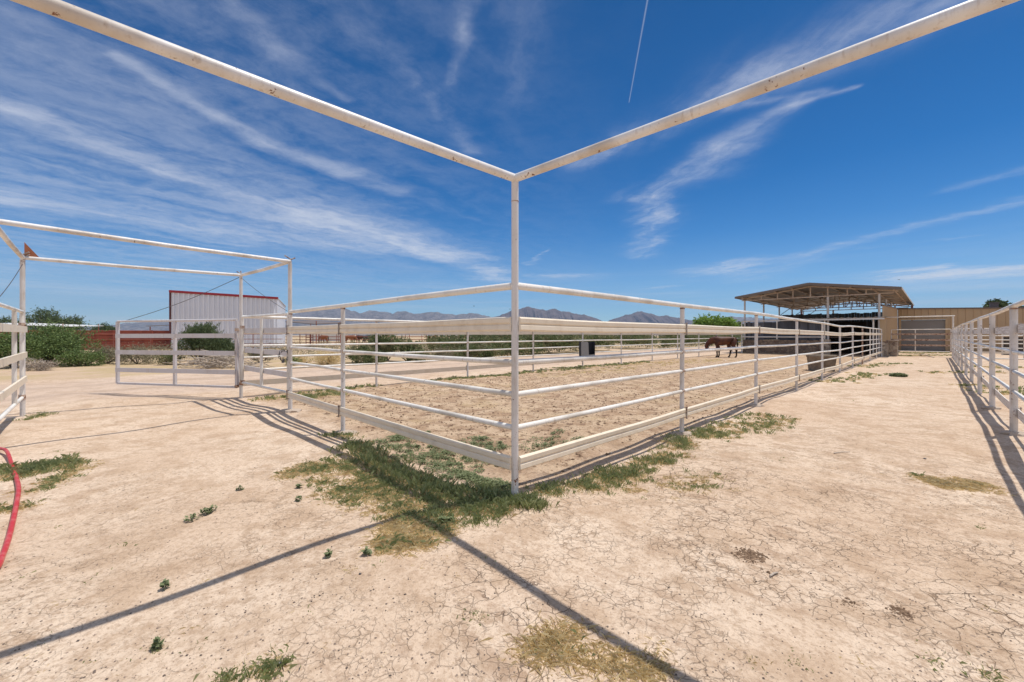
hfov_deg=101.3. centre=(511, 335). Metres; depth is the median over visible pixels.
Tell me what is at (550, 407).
soil clods
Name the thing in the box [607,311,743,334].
mountains
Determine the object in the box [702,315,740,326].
tree
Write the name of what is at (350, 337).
horse
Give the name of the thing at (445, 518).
weed
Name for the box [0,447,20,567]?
hose
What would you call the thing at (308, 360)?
shrub
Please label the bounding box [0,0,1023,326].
sky
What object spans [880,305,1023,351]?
metal building
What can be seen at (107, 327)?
tree
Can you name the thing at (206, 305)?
metal shed
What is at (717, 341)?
horse
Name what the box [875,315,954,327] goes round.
gate frame
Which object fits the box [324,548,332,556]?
weed
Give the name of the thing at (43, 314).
tree
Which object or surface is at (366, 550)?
weed
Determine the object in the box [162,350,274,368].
brush pile
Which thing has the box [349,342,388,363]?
shrub
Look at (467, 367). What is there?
pipe fence
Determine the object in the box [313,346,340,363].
shrub
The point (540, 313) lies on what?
mountains
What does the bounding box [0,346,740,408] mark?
road
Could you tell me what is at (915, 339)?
pipe gate
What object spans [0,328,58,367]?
mesquite bush
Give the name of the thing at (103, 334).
panel fence
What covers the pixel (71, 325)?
shade shelter
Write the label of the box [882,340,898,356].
stone wall
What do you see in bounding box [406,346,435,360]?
shrub
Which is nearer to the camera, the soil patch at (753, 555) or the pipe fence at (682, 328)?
the soil patch at (753, 555)
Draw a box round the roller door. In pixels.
[901,320,944,350]
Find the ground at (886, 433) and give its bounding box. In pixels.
[0,335,1023,681]
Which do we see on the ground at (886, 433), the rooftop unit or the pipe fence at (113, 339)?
the pipe fence at (113, 339)
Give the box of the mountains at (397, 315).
[285,308,490,334]
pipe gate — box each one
[0,303,26,420]
[115,319,238,387]
[240,313,287,392]
[891,329,951,351]
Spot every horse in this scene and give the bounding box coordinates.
[318,335,328,343]
[345,335,355,341]
[705,335,737,357]
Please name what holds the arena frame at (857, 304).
on the ground at (886, 433)
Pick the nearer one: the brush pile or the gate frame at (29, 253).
the gate frame at (29, 253)
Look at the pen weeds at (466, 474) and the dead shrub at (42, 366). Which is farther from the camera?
the dead shrub at (42, 366)
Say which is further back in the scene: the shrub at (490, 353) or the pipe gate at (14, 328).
the shrub at (490, 353)
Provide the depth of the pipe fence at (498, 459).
4.61 m
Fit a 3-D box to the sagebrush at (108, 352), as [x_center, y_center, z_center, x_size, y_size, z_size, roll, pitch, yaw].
[-19.844,0.848,20.714,2.170,1.174,1.926,0,0,0]
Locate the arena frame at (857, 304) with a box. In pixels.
[800,301,912,313]
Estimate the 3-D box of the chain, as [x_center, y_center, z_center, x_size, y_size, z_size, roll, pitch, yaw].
[-4.097,0.368,7.550,0.191,0.254,0.062,0,0,-40]
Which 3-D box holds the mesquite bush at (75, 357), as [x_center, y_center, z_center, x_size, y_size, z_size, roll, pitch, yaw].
[-19.532,0.914,19.043,1.736,1.061,1.855,0,0,42]
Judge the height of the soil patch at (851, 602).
0.017 m
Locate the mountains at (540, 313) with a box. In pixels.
[491,307,600,320]
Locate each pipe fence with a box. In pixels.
[81,334,282,349]
[243,315,742,386]
[285,334,497,344]
[286,283,511,469]
[518,283,882,469]
[952,299,1023,436]
[960,328,1023,357]
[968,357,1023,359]
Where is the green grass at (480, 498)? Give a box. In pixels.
[0,352,1023,681]
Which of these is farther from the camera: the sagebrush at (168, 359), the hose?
the sagebrush at (168, 359)
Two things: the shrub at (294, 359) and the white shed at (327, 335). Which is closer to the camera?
the shrub at (294, 359)
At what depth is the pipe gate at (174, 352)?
9.70 m
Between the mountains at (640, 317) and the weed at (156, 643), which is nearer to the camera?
the weed at (156, 643)
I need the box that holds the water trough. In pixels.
[806,354,837,370]
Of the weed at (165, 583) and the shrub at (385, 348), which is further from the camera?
the shrub at (385, 348)
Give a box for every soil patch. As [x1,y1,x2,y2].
[731,547,775,572]
[836,597,870,613]
[885,605,917,620]
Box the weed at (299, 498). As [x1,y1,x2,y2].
[295,495,302,501]
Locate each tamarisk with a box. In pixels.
[168,321,223,363]
[190,327,234,360]
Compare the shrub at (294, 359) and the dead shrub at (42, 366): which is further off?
the shrub at (294, 359)
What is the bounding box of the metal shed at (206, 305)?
[169,290,285,348]
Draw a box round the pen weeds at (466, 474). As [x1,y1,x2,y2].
[370,429,583,489]
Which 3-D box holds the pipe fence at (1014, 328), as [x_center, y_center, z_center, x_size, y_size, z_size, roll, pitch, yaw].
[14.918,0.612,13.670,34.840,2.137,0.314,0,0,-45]
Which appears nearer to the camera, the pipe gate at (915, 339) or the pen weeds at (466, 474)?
the pen weeds at (466, 474)
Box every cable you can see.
[0,264,22,296]
[129,277,238,319]
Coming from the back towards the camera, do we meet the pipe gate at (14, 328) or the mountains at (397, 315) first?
the mountains at (397, 315)
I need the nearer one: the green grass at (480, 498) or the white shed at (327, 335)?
the green grass at (480, 498)
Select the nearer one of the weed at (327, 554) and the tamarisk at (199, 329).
the weed at (327, 554)
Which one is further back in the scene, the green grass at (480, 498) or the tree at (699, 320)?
the tree at (699, 320)
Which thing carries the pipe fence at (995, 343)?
on the ground at (886, 433)
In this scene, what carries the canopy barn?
on the ground at (886, 433)
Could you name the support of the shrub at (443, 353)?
on the ground at (886, 433)
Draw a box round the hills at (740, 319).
[715,316,777,323]
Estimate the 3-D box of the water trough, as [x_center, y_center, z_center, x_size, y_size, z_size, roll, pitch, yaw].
[12.304,1.097,16.700,0.960,0.645,0.960,0,0,0]
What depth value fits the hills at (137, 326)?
4890.50 m
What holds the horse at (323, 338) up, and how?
on the ground at (886, 433)
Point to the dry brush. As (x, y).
(169, 348)
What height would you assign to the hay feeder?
0.720 m
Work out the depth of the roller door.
37.97 m
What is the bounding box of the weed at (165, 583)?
[159,578,170,589]
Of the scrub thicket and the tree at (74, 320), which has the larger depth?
the tree at (74, 320)
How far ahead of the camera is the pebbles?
2.00 m
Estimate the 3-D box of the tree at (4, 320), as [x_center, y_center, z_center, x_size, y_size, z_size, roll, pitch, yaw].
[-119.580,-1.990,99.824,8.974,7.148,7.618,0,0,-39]
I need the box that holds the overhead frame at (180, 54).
[10,0,1019,495]
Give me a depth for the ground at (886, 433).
2.87 m
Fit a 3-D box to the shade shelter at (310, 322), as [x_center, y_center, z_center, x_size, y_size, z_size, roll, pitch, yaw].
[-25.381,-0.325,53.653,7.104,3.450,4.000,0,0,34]
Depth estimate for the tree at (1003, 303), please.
74.20 m
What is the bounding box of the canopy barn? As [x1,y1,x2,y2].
[735,283,913,355]
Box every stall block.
[741,312,884,354]
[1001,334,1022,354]
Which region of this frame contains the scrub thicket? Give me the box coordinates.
[422,334,743,356]
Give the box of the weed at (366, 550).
[361,546,372,554]
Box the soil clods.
[286,361,836,480]
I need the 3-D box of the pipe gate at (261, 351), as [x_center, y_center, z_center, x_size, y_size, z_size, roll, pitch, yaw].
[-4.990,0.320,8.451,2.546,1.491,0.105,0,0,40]
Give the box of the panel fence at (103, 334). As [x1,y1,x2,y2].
[0,330,168,348]
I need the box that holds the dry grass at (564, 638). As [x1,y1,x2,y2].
[0,352,1023,681]
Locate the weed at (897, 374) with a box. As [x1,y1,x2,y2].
[889,372,907,376]
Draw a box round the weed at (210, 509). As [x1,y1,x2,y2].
[183,504,217,520]
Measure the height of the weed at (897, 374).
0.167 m
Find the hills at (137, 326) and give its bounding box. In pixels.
[31,319,297,330]
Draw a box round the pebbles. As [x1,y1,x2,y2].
[0,391,1022,681]
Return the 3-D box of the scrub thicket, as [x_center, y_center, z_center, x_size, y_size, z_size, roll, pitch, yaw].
[17.576,0.119,49.755,9.217,2.803,63.786,0,0,45]
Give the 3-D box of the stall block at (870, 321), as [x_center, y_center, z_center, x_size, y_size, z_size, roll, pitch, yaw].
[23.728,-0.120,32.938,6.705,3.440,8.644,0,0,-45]
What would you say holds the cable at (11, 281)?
attached to the gate frame at (29, 253)
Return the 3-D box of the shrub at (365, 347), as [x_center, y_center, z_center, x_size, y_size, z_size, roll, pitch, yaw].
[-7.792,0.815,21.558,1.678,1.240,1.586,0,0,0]
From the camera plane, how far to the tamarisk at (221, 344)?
19.87 m
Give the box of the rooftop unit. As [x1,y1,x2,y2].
[988,302,999,306]
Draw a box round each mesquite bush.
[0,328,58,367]
[5,318,108,364]
[51,344,109,365]
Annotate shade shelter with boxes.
[4,323,100,329]
[285,320,340,346]
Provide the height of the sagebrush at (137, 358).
1.179 m
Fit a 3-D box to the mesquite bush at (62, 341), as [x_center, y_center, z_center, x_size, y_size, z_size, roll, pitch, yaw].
[-21.255,0.262,19.401,3.881,2.389,3.626,0,0,-39]
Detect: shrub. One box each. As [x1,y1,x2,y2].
[17,358,59,370]
[245,347,272,361]
[283,352,316,363]
[285,357,302,364]
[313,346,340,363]
[339,339,371,362]
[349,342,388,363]
[364,334,400,359]
[387,336,424,360]
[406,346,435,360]
[432,346,453,355]
[450,343,477,357]
[451,343,487,357]
[479,345,500,357]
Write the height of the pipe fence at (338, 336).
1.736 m
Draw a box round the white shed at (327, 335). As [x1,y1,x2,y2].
[311,334,347,340]
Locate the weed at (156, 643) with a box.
[150,636,164,648]
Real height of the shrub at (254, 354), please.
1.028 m
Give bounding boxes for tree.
[0,314,33,335]
[18,305,64,329]
[37,314,88,329]
[90,322,115,329]
[692,313,714,324]
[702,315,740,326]
[982,298,1011,306]
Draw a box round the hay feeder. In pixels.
[579,342,594,355]
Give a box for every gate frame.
[0,219,301,416]
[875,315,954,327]
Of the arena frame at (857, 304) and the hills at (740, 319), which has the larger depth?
the hills at (740, 319)
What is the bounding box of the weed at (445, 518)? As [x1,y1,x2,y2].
[434,513,454,523]
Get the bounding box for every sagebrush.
[81,343,126,363]
[109,342,158,363]
[153,349,185,364]
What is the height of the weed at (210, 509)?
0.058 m
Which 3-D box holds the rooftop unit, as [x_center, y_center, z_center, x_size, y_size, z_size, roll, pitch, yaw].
[41.931,-2.643,36.537,0.820,0.405,0.620,0,0,-45]
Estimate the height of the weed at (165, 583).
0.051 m
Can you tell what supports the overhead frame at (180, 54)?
on the ground at (886, 433)
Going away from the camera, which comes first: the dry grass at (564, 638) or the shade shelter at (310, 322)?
the dry grass at (564, 638)
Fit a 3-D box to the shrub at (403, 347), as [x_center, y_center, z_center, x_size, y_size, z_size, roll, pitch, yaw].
[-5.620,0.615,22.432,2.032,1.637,1.636,0,0,0]
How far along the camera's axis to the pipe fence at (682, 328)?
5.23 m
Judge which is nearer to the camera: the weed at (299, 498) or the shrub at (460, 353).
the weed at (299, 498)
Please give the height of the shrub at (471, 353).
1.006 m
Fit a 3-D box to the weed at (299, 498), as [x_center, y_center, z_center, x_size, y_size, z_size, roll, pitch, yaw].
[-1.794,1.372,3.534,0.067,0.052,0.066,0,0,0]
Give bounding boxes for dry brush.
[66,336,509,359]
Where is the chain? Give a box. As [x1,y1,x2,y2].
[278,349,287,362]
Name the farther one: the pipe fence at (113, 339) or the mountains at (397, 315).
the mountains at (397, 315)

